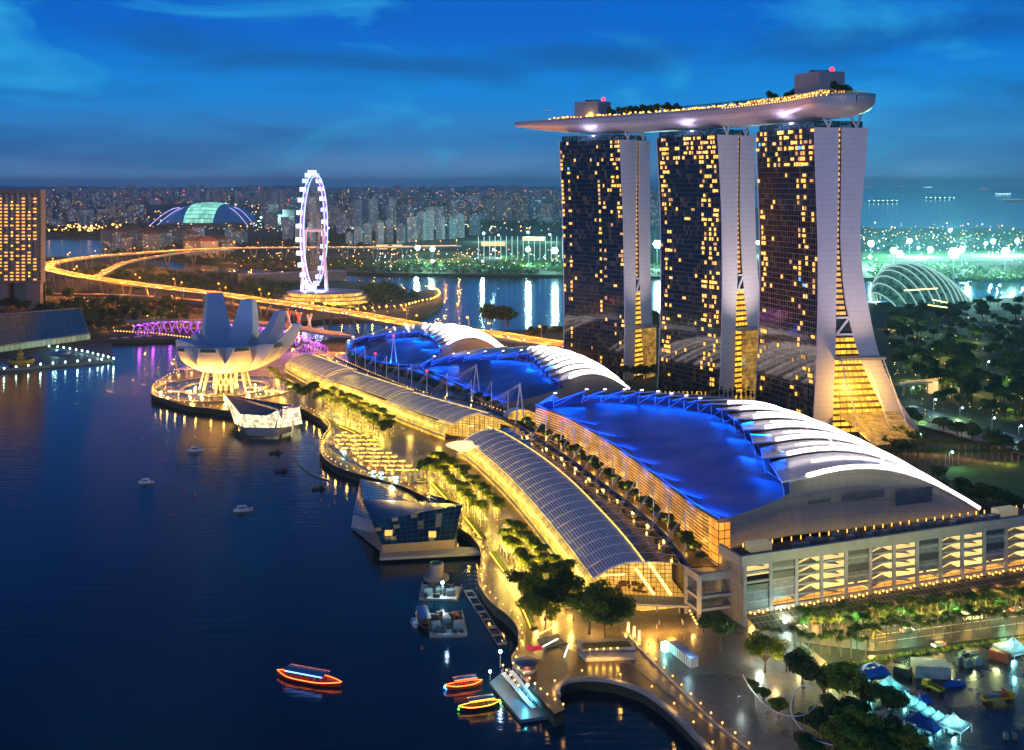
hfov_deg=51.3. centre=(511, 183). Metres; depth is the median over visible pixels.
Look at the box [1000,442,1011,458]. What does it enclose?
palm tree
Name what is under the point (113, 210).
city building
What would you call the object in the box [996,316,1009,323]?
broadleaf tree
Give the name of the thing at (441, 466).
palm tree
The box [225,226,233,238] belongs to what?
apartment tower
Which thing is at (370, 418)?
palm tree
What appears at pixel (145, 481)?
boat
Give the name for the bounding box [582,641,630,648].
hedge bed
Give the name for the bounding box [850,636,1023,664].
hedge
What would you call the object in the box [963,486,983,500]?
roadside tree
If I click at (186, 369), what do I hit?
shelter
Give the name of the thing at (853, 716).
plaza tree
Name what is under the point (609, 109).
roof garden tree
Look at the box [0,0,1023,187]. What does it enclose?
sky
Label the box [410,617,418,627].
boat
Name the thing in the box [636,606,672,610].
entrance doors
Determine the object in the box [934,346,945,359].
broadleaf tree
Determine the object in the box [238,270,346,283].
pit building
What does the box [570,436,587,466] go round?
cable mast
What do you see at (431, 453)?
palm tree
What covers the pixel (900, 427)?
roadside tree
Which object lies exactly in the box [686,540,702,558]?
ornamental tree
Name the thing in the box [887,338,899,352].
broadleaf tree
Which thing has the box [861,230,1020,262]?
shore lights
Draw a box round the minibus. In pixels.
[961,611,982,621]
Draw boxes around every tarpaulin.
[857,662,892,677]
[916,693,932,703]
[942,678,967,687]
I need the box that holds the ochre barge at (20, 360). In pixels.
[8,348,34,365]
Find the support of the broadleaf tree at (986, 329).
on the ground at (1009, 423)
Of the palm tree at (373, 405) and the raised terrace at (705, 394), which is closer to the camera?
the palm tree at (373, 405)
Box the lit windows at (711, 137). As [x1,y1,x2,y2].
[660,136,719,385]
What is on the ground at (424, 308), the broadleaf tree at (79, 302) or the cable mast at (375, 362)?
the broadleaf tree at (79, 302)
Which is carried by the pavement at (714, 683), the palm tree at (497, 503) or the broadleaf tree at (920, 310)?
the palm tree at (497, 503)
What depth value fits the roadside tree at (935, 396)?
755.15 m
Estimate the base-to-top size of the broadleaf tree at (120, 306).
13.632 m
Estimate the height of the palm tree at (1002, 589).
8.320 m
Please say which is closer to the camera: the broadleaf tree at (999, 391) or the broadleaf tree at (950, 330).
the broadleaf tree at (999, 391)
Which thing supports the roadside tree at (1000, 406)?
on the ground at (1009, 423)
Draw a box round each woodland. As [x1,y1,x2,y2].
[45,223,175,235]
[45,295,191,328]
[67,264,299,298]
[110,244,562,273]
[234,296,341,309]
[236,233,402,252]
[350,285,419,303]
[465,218,561,229]
[651,263,758,275]
[865,229,1023,250]
[867,261,1023,281]
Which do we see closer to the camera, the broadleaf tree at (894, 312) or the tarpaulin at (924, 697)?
the tarpaulin at (924, 697)
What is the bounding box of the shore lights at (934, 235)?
[863,222,1022,246]
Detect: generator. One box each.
[955,656,964,665]
[958,650,967,658]
[963,658,972,667]
[968,650,977,658]
[972,656,981,665]
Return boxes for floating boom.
[294,457,329,480]
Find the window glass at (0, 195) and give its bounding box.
[0,195,39,279]
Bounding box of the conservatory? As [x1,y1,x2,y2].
[871,262,972,307]
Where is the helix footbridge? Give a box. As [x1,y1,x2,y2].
[132,321,327,353]
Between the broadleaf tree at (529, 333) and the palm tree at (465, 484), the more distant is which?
the broadleaf tree at (529, 333)
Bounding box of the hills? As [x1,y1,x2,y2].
[0,186,756,188]
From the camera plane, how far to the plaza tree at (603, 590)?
376.29 m
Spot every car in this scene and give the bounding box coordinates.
[780,637,789,642]
[795,624,806,629]
[900,627,913,632]
[931,641,945,647]
[1009,606,1021,611]
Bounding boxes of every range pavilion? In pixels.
[376,245,401,248]
[481,242,504,245]
[522,237,543,240]
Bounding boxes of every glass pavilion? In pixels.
[225,394,301,435]
[351,479,462,552]
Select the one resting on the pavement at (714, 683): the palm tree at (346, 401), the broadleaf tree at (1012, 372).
the palm tree at (346, 401)
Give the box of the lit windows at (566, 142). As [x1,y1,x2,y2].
[561,142,623,365]
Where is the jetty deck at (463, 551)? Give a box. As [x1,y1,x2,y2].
[380,547,479,559]
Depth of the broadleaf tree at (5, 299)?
1322.80 m
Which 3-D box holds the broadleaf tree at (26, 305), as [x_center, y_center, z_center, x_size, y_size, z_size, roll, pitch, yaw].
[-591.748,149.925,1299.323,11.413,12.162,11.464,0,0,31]
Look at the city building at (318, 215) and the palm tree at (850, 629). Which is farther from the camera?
the city building at (318, 215)
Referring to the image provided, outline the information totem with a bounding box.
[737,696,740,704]
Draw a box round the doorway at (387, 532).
[385,530,391,535]
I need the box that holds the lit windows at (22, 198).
[0,198,36,279]
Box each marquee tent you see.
[877,675,908,693]
[900,695,926,710]
[902,690,917,698]
[904,710,928,732]
[908,700,934,713]
[915,717,944,739]
[920,705,942,716]
[929,710,944,730]
[936,712,971,740]
[993,636,1023,663]
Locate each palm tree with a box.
[284,382,293,397]
[340,399,350,418]
[348,394,355,411]
[350,404,357,422]
[352,407,358,424]
[355,396,363,412]
[357,406,366,425]
[363,412,374,431]
[366,416,375,433]
[368,404,378,412]
[378,409,387,419]
[386,414,396,433]
[428,451,436,472]
[428,461,441,483]
[431,466,438,485]
[433,451,444,473]
[436,465,453,488]
[438,454,447,472]
[439,464,453,485]
[440,470,450,491]
[444,474,456,490]
[445,456,456,473]
[445,460,456,473]
[446,479,461,501]
[451,459,461,474]
[452,481,463,502]
[452,487,464,496]
[457,467,469,480]
[457,481,474,506]
[458,472,468,481]
[460,465,473,478]
[460,492,469,513]
[465,474,471,486]
[465,488,473,509]
[467,493,478,507]
[467,495,477,517]
[467,502,475,521]
[470,474,482,491]
[470,500,480,523]
[473,481,485,499]
[477,484,494,509]
[477,499,489,525]
[478,505,490,526]
[481,490,490,513]
[486,493,500,516]
[489,496,498,514]
[490,500,505,526]
[495,497,505,522]
[495,504,507,526]
[496,528,514,554]
[500,518,512,527]
[500,536,510,561]
[504,537,521,567]
[506,538,522,569]
[510,520,524,528]
[510,547,529,571]
[512,540,526,567]
[513,552,528,570]
[515,532,521,539]
[519,524,528,546]
[520,557,533,571]
[521,553,532,559]
[522,532,535,551]
[524,561,538,567]
[525,537,540,552]
[526,541,541,561]
[528,567,545,575]
[531,546,545,565]
[534,543,552,551]
[535,555,545,561]
[536,551,548,576]
[546,553,561,562]
[562,558,578,591]
[760,625,771,634]
[768,627,781,636]
[786,625,801,648]
[794,630,806,645]
[795,604,807,624]
[797,618,808,629]
[799,612,813,631]
[803,607,815,627]
[803,632,816,654]
[811,612,828,632]
[815,608,823,626]
[816,633,827,652]
[820,605,830,626]
[822,632,833,652]
[823,629,837,655]
[826,614,837,629]
[827,605,840,625]
[832,628,843,651]
[833,610,846,629]
[835,599,849,624]
[835,635,846,656]
[842,613,857,639]
[843,631,859,658]
[845,622,868,648]
[845,625,857,646]
[847,609,857,622]
[851,603,863,621]
[854,611,868,635]
[855,635,872,659]
[859,612,877,635]
[861,605,869,622]
[862,622,876,647]
[868,601,878,620]
[870,622,884,646]
[873,607,885,622]
[875,617,885,635]
[876,602,885,616]
[878,620,895,645]
[883,612,896,634]
[886,603,893,609]
[890,617,906,643]
[892,597,906,618]
[892,605,903,626]
[896,614,905,633]
[897,595,909,614]
[900,449,911,461]
[902,609,916,632]
[902,621,912,642]
[906,595,916,615]
[908,606,918,623]
[910,616,923,641]
[914,448,923,465]
[915,600,930,622]
[915,612,925,631]
[920,621,931,640]
[921,449,929,465]
[925,599,938,613]
[925,618,937,639]
[927,613,938,628]
[928,439,936,454]
[929,592,942,614]
[930,597,946,621]
[937,616,948,638]
[939,610,950,628]
[941,448,949,465]
[941,598,952,621]
[945,593,956,614]
[945,615,957,637]
[948,440,956,455]
[951,591,964,608]
[951,599,963,620]
[951,608,960,627]
[952,448,964,465]
[953,612,970,635]
[959,604,972,626]
[961,448,970,465]
[964,595,976,604]
[965,608,981,634]
[966,603,977,626]
[968,448,979,464]
[968,594,982,609]
[970,609,986,633]
[977,585,993,605]
[978,593,992,617]
[979,449,991,464]
[980,605,990,624]
[984,610,997,632]
[991,592,1001,606]
[991,607,1006,631]
[992,598,1000,614]
[993,448,1002,464]
[993,601,1007,623]
[995,586,1007,595]
[999,597,1011,613]
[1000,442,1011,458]
[1000,612,1012,630]
[1002,449,1012,465]
[1006,449,1017,463]
[1007,442,1016,458]
[1008,590,1023,611]
[1010,586,1021,605]
[1011,611,1023,629]
[1014,449,1023,464]
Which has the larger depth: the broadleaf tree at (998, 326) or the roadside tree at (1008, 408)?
the broadleaf tree at (998, 326)
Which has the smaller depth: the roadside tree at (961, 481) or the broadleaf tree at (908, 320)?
the roadside tree at (961, 481)
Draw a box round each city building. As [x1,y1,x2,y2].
[45,208,51,223]
[49,219,66,227]
[78,216,89,225]
[79,210,93,223]
[98,209,105,212]
[106,204,120,218]
[109,217,118,222]
[123,207,134,211]
[134,205,143,217]
[164,196,168,204]
[262,212,272,224]
[264,213,277,226]
[278,214,282,223]
[281,217,288,229]
[312,213,320,226]
[322,204,330,219]
[329,206,341,225]
[348,205,362,228]
[363,217,368,227]
[382,205,387,216]
[396,216,409,225]
[426,206,443,228]
[473,213,487,222]
[513,213,527,218]
[537,217,552,225]
[540,203,553,225]
[554,215,559,223]
[653,218,659,224]
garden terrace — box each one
[334,355,528,429]
[530,431,717,593]
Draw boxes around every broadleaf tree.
[0,298,9,308]
[0,301,9,305]
[13,302,22,311]
[23,302,29,311]
[32,303,52,310]
[45,288,53,294]
[45,301,57,307]
[60,299,72,304]
[61,287,75,299]
[61,303,73,308]
[72,300,84,304]
[84,316,98,329]
[86,308,98,315]
[86,320,94,331]
[89,298,102,305]
[97,308,107,313]
[98,313,108,324]
[105,318,116,323]
[107,295,119,306]
[107,309,118,316]
[117,304,126,310]
[117,319,125,329]
[118,313,127,318]
[119,299,128,304]
[119,308,129,313]
[121,295,132,300]
[129,302,138,309]
[129,312,139,319]
[130,309,141,315]
[135,304,146,310]
[140,300,149,304]
[141,310,150,315]
[142,298,151,305]
[147,304,157,314]
[156,307,169,318]
[156,311,166,317]
[157,298,169,304]
[163,303,174,314]
[166,297,175,303]
[167,313,179,324]
[181,313,189,318]
[478,303,495,324]
[480,307,501,328]
[495,305,507,326]
[497,307,513,328]
[507,307,518,326]
[524,331,534,335]
[545,328,556,338]
[557,326,562,338]
[620,365,629,376]
[628,366,639,378]
[641,365,651,379]
[650,367,657,379]
[652,317,659,321]
[659,372,669,384]
[882,329,890,335]
[884,321,897,334]
[887,310,900,315]
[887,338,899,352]
[889,339,904,352]
[890,315,904,326]
[891,352,908,367]
[893,320,906,325]
[895,326,913,341]
[895,351,909,368]
[897,344,912,351]
[898,359,911,372]
[902,312,911,317]
[904,303,915,308]
[904,317,914,324]
[904,349,914,357]
[907,336,916,342]
[908,361,927,379]
[909,324,926,338]
[912,311,924,322]
[912,346,925,360]
[912,362,931,385]
[913,308,923,321]
[914,340,925,346]
[917,302,930,310]
[919,320,928,324]
[920,354,935,366]
[925,373,939,378]
[926,349,941,357]
[927,307,936,316]
[927,359,940,366]
[928,328,938,338]
[928,340,943,348]
[930,367,944,385]
[932,320,940,327]
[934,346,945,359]
[935,310,944,319]
[938,369,959,387]
[938,375,953,388]
[941,348,961,358]
[942,302,953,308]
[942,340,959,348]
[943,358,964,369]
[945,327,956,332]
[945,332,953,336]
[946,351,963,358]
[947,308,961,316]
[950,315,962,329]
[952,377,963,393]
[953,336,967,342]
[954,318,968,334]
[954,367,964,374]
[957,358,977,374]
[958,300,967,305]
[958,341,966,348]
[959,384,976,394]
[960,378,982,401]
[961,348,974,356]
[962,305,970,310]
[962,374,983,395]
[965,343,977,350]
[968,325,982,340]
[968,356,980,365]
[968,367,991,384]
[970,317,977,322]
[972,298,982,303]
[974,301,989,308]
[976,306,990,320]
[982,325,994,340]
[982,345,993,358]
[983,382,1003,398]
[984,372,1006,383]
[985,295,994,305]
[987,377,1001,384]
[988,342,1003,355]
[989,358,1006,373]
[990,313,997,317]
[992,386,1013,402]
[993,331,1005,340]
[995,323,1004,329]
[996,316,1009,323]
[1000,302,1010,312]
[1002,330,1009,335]
[1002,337,1015,350]
[1003,304,1014,315]
[1003,393,1018,405]
[1005,368,1023,379]
[1006,326,1018,334]
[1008,379,1023,404]
[1009,306,1021,318]
[1010,319,1019,325]
[1012,296,1023,302]
[1013,303,1023,315]
[1013,329,1023,335]
[1013,375,1023,397]
[1014,380,1023,404]
[1017,350,1023,357]
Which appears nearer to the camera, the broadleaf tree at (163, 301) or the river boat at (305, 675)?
the river boat at (305, 675)
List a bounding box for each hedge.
[797,601,1023,623]
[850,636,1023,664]
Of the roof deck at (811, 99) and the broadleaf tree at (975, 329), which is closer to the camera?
the roof deck at (811, 99)
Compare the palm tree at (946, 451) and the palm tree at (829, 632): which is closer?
the palm tree at (829, 632)
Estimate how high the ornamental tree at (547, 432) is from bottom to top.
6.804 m
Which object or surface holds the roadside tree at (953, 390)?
on the ground at (1009, 423)
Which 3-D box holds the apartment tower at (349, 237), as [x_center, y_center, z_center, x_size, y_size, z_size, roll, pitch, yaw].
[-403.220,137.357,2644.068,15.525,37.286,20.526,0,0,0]
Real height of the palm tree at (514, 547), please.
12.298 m
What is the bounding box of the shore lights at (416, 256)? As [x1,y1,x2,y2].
[268,248,558,265]
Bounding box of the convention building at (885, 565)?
[718,505,1023,628]
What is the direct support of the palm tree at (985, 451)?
on the field
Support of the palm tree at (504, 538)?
on the pavement at (714, 683)
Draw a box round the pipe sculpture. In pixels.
[743,675,832,745]
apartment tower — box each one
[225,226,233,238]
[241,230,247,244]
[282,219,292,240]
[295,228,301,243]
[308,222,315,241]
[337,212,345,233]
[346,232,352,246]
[353,200,361,228]
[354,226,362,244]
[364,222,371,243]
[369,198,377,230]
[375,220,383,243]
[385,218,392,242]
[388,197,395,227]
[397,223,404,243]
[407,215,415,241]
[416,211,425,240]
[426,209,433,239]
[436,216,444,238]
[446,217,455,238]
[455,213,464,237]
[469,214,479,234]
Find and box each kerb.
[151,370,519,671]
[151,375,295,401]
[180,379,269,395]
[554,676,712,749]
[628,635,747,748]
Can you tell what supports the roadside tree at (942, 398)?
on the ground at (1009, 423)
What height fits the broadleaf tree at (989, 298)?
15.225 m
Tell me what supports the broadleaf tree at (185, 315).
on the ground at (424, 308)
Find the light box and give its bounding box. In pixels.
[661,641,668,652]
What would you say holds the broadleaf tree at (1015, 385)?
on the ground at (1009, 423)
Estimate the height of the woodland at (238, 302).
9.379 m
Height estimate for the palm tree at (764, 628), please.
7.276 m
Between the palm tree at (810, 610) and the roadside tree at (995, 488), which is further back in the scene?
the roadside tree at (995, 488)
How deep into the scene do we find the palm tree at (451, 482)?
517.94 m
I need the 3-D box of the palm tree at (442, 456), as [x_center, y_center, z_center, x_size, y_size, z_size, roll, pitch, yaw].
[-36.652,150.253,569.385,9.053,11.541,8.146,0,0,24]
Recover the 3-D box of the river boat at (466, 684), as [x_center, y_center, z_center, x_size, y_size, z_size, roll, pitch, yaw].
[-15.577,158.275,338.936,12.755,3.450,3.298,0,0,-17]
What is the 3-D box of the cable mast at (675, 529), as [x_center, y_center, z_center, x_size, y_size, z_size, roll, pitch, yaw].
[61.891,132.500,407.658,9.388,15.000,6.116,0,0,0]
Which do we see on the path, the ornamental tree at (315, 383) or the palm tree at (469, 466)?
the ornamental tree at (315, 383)
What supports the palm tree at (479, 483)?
on the pavement at (714, 683)
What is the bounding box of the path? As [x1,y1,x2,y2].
[152,349,739,749]
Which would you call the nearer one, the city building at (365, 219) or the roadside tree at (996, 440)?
the roadside tree at (996, 440)
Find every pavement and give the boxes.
[0,342,113,370]
[300,352,849,749]
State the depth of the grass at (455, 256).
2283.01 m
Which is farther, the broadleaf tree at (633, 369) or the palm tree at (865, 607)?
the broadleaf tree at (633, 369)
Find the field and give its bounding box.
[941,461,1023,506]
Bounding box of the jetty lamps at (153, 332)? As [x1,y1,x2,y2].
[114,330,189,337]
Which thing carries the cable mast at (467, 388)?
on the garden terrace at (442, 392)
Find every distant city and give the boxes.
[45,184,658,223]
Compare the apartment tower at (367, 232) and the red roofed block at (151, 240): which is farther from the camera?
the apartment tower at (367, 232)
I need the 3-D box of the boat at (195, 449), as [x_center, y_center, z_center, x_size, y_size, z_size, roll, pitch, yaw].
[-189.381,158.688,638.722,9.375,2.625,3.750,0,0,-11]
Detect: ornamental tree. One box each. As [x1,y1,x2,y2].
[292,383,301,396]
[296,387,306,403]
[303,383,317,400]
[310,381,319,392]
[312,391,325,401]
[367,412,379,430]
[377,419,392,431]
[416,457,434,481]
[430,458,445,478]
[435,383,443,391]
[485,395,492,405]
[492,400,500,408]
[521,416,531,428]
[526,421,534,431]
[537,424,546,437]
[542,429,553,440]
[551,433,564,448]
[560,439,569,451]
[569,444,582,458]
[576,450,585,462]
[587,454,598,470]
[592,461,603,469]
[603,467,614,483]
[608,474,621,488]
[618,481,624,488]
[621,480,635,498]
[628,488,640,503]
[638,495,654,514]
[649,503,660,519]
[659,512,674,531]
[667,521,680,538]
[674,530,682,544]
[680,530,695,551]
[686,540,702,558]
[694,551,706,566]
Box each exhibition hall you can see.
[347,322,502,366]
[418,345,629,406]
[534,389,980,563]
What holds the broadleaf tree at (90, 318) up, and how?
on the ground at (424, 308)
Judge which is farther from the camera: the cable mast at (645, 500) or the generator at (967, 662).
the cable mast at (645, 500)
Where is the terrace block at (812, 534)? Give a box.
[536,435,949,565]
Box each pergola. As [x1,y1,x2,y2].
[324,410,344,422]
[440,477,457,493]
[468,504,487,526]
[492,534,512,559]
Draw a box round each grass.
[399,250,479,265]
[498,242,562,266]
[653,250,659,265]
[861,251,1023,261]
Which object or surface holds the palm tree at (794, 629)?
on the pavement at (714, 683)
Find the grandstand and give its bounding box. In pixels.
[0,308,89,352]
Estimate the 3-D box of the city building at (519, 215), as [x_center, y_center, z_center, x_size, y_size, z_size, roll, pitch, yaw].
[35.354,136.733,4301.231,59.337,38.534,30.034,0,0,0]
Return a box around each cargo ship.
[867,199,897,202]
[924,196,954,198]
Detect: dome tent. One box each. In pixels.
[0,363,8,368]
[49,349,69,354]
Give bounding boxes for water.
[0,188,1023,749]
[154,376,292,400]
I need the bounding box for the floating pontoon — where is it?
[464,590,506,644]
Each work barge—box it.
[419,581,461,601]
[428,610,466,637]
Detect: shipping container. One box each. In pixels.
[893,663,911,678]
[989,647,1010,663]
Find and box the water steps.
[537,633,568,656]
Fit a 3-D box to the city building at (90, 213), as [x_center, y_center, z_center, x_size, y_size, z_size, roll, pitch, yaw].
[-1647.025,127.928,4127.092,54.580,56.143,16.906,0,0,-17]
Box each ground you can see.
[0,257,442,357]
[45,189,1023,279]
[153,297,1023,749]
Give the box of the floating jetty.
[489,667,546,722]
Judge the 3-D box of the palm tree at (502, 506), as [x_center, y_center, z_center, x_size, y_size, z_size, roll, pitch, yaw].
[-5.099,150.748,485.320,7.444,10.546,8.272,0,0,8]
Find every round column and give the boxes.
[407,471,409,482]
[413,470,416,481]
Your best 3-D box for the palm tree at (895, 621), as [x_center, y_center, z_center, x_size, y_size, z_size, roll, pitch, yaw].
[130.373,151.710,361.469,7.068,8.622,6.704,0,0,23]
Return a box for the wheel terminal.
[279,288,371,305]
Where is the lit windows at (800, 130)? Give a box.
[756,129,816,411]
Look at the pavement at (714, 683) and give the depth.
355.56 m
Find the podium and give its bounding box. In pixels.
[347,336,597,428]
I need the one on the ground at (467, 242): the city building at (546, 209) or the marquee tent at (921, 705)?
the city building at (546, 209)
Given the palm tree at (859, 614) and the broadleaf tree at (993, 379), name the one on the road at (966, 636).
the palm tree at (859, 614)
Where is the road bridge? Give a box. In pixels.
[116,311,363,337]
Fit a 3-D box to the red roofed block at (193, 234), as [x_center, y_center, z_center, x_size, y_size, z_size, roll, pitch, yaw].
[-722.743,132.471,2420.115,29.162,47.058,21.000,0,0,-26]
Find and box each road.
[45,293,302,315]
[79,249,231,277]
[771,603,1023,651]
[823,636,1023,749]
[879,610,1021,641]
[903,405,1023,442]
[917,423,1023,454]
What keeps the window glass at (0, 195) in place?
in the hotel building at (22, 245)
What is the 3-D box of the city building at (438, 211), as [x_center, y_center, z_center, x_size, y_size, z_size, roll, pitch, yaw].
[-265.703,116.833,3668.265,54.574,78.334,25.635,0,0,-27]
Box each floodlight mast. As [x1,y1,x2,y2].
[415,245,419,261]
[551,247,557,266]
[653,240,659,268]
[868,240,874,262]
[890,247,896,262]
[896,251,903,261]
[907,238,911,255]
[948,248,959,281]
[959,247,964,266]
[1001,248,1009,273]
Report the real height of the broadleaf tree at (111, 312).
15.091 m
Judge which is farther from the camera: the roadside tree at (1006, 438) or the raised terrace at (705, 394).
the raised terrace at (705, 394)
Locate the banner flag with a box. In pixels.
[526,645,541,650]
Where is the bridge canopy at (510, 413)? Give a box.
[503,407,534,421]
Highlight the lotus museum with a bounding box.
[175,293,300,392]
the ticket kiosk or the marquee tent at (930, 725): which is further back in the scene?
the ticket kiosk
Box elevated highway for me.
[45,245,562,348]
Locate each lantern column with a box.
[627,621,629,632]
[633,626,635,636]
[638,630,640,640]
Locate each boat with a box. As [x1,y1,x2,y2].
[138,478,153,483]
[188,446,203,451]
[233,504,252,511]
[277,664,341,686]
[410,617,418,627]
[416,605,431,632]
[444,674,481,689]
[458,694,500,711]
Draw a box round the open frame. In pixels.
[682,564,731,621]
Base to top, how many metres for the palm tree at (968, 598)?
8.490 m
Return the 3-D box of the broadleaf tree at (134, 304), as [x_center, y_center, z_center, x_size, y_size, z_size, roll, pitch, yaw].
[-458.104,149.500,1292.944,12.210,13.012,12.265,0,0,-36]
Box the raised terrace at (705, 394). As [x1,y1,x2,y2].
[660,391,753,400]
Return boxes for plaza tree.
[506,569,531,600]
[515,591,550,621]
[517,572,556,595]
[529,597,560,629]
[533,577,566,606]
[538,560,574,578]
[555,571,585,607]
[561,592,578,620]
[568,588,609,634]
[577,579,617,623]
[590,595,620,637]
[611,595,636,633]
[612,587,625,600]
[696,612,736,651]
[742,630,785,672]
[744,678,759,687]
[752,685,771,704]
[768,696,788,718]
[783,646,818,688]
[793,730,823,749]
[794,712,809,724]
[799,663,830,704]
[808,706,827,716]
[808,710,829,743]
[818,719,832,748]
[819,692,848,716]
[819,714,862,749]
[820,659,867,697]
[832,706,856,714]
[832,727,873,749]
[839,695,872,711]
[839,704,883,733]
[852,676,875,702]
[860,719,891,739]
[864,680,910,713]
[866,728,900,749]
[883,713,906,733]
[887,730,913,749]
[895,723,931,749]
[910,742,933,749]
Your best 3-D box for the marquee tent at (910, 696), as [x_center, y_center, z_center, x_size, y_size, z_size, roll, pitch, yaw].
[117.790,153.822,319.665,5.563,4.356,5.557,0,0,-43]
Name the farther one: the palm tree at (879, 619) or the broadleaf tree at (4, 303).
the broadleaf tree at (4, 303)
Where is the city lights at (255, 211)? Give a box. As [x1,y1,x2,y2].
[53,187,520,231]
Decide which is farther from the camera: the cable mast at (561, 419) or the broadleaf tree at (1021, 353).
the broadleaf tree at (1021, 353)
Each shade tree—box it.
[181,282,189,286]
[204,284,212,289]
[243,277,251,281]
[365,289,373,294]
[367,282,374,286]
[375,286,385,292]
[380,286,391,292]
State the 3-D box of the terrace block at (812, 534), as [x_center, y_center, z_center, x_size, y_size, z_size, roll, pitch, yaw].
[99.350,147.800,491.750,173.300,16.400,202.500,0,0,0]
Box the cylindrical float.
[423,560,448,582]
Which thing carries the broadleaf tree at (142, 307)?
on the ground at (424, 308)
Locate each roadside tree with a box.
[889,439,905,457]
[891,425,906,431]
[898,439,916,458]
[905,406,918,417]
[907,386,919,398]
[907,430,928,439]
[911,413,922,424]
[929,464,948,478]
[932,393,940,398]
[935,391,946,401]
[935,417,950,433]
[935,478,948,485]
[939,396,946,404]
[943,387,957,399]
[947,421,966,438]
[952,477,971,494]
[953,423,965,438]
[954,396,964,405]
[957,484,974,499]
[960,395,973,407]
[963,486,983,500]
[964,422,980,438]
[964,424,981,441]
[973,482,986,500]
[976,483,993,506]
[978,404,986,414]
[979,398,988,410]
[979,485,1001,506]
[982,431,1000,448]
[983,427,1002,446]
[986,402,996,408]
[987,399,999,411]
[990,438,1002,445]
[993,488,1013,500]
[995,434,1013,443]
[996,403,1009,416]
[996,500,1017,507]
[1002,406,1012,417]
[1003,494,1023,502]
[1009,410,1019,415]
[1013,499,1023,507]
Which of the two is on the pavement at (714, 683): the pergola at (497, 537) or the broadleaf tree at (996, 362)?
the pergola at (497, 537)
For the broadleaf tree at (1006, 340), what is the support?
on the ground at (1009, 423)
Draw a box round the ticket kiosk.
[514,655,539,673]
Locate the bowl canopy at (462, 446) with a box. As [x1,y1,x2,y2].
[446,440,478,451]
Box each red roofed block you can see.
[101,228,115,246]
[112,231,129,250]
[114,227,129,231]
[115,229,129,249]
[120,234,131,252]
[125,225,138,227]
[127,228,134,243]
[133,227,141,245]
[136,228,154,231]
[136,230,147,246]
[137,237,141,248]
[142,232,159,251]
[149,231,163,248]
[159,230,171,246]
[167,227,179,242]
[179,227,187,244]
[182,230,193,248]
[184,238,199,256]
[186,232,200,238]
[192,225,204,236]
[200,236,214,240]
[200,238,218,257]
[215,237,230,254]
[220,240,234,254]
[230,229,241,245]
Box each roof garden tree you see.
[606,107,616,113]
[616,107,624,113]
[628,105,638,113]
[639,104,647,112]
[659,102,669,109]
[673,103,682,108]
[765,91,778,97]
[783,89,793,95]
[830,80,844,92]
[842,84,852,90]
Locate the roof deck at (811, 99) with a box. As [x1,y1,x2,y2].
[514,67,875,133]
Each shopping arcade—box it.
[284,353,520,440]
[457,426,689,612]
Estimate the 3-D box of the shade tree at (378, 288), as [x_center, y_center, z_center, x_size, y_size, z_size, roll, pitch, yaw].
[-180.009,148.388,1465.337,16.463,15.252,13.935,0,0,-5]
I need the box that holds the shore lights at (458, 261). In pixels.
[379,252,557,268]
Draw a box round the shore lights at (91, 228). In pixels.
[49,223,119,230]
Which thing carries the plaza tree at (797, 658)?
on the pavement at (714, 683)
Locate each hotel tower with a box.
[559,132,657,380]
[656,125,758,399]
[754,114,923,445]
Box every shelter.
[156,379,174,384]
[168,390,188,394]
[178,368,194,372]
[189,394,200,400]
[202,390,215,394]
[246,386,265,388]
[265,389,283,394]
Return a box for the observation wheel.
[296,170,327,290]
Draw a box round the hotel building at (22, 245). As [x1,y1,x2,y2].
[0,189,44,308]
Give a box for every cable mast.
[332,343,346,361]
[359,335,396,362]
[365,352,375,373]
[373,356,386,378]
[387,363,398,381]
[398,364,411,387]
[431,364,479,400]
[456,379,471,400]
[474,381,491,406]
[475,383,524,423]
[531,412,546,440]
[545,418,562,449]
[557,428,574,457]
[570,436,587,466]
[581,444,599,475]
[593,453,612,485]
[607,463,626,496]
[620,474,639,508]
[633,485,653,520]
[647,497,669,534]
[662,511,685,549]
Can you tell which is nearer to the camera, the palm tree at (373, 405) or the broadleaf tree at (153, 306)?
the palm tree at (373, 405)
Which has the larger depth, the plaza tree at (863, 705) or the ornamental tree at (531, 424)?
the ornamental tree at (531, 424)
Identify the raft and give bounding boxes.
[269,450,280,453]
[274,467,287,471]
[311,484,324,489]
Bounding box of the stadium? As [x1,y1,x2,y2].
[149,202,261,227]
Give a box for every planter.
[339,426,373,445]
[393,427,404,430]
[414,478,428,482]
[430,481,452,500]
[465,517,485,538]
[489,551,508,572]
[522,607,536,629]
[577,638,635,651]
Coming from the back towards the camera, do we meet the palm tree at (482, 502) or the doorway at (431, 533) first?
the palm tree at (482, 502)
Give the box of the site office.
[910,657,951,679]
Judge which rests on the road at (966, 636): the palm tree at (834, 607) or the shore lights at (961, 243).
the palm tree at (834, 607)
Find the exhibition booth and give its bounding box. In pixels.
[669,640,698,667]
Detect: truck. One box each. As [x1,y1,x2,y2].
[922,677,944,693]
[980,687,1015,703]
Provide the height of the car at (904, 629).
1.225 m
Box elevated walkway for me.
[895,378,959,395]
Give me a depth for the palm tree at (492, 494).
498.78 m
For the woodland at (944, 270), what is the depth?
1824.54 m
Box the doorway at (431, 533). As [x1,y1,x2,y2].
[429,531,435,536]
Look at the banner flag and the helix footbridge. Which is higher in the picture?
the helix footbridge
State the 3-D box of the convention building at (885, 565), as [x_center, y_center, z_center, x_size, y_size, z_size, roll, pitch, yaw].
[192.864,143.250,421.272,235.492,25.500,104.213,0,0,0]
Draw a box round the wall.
[579,652,635,661]
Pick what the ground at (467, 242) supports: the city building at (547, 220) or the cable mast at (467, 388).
the city building at (547, 220)

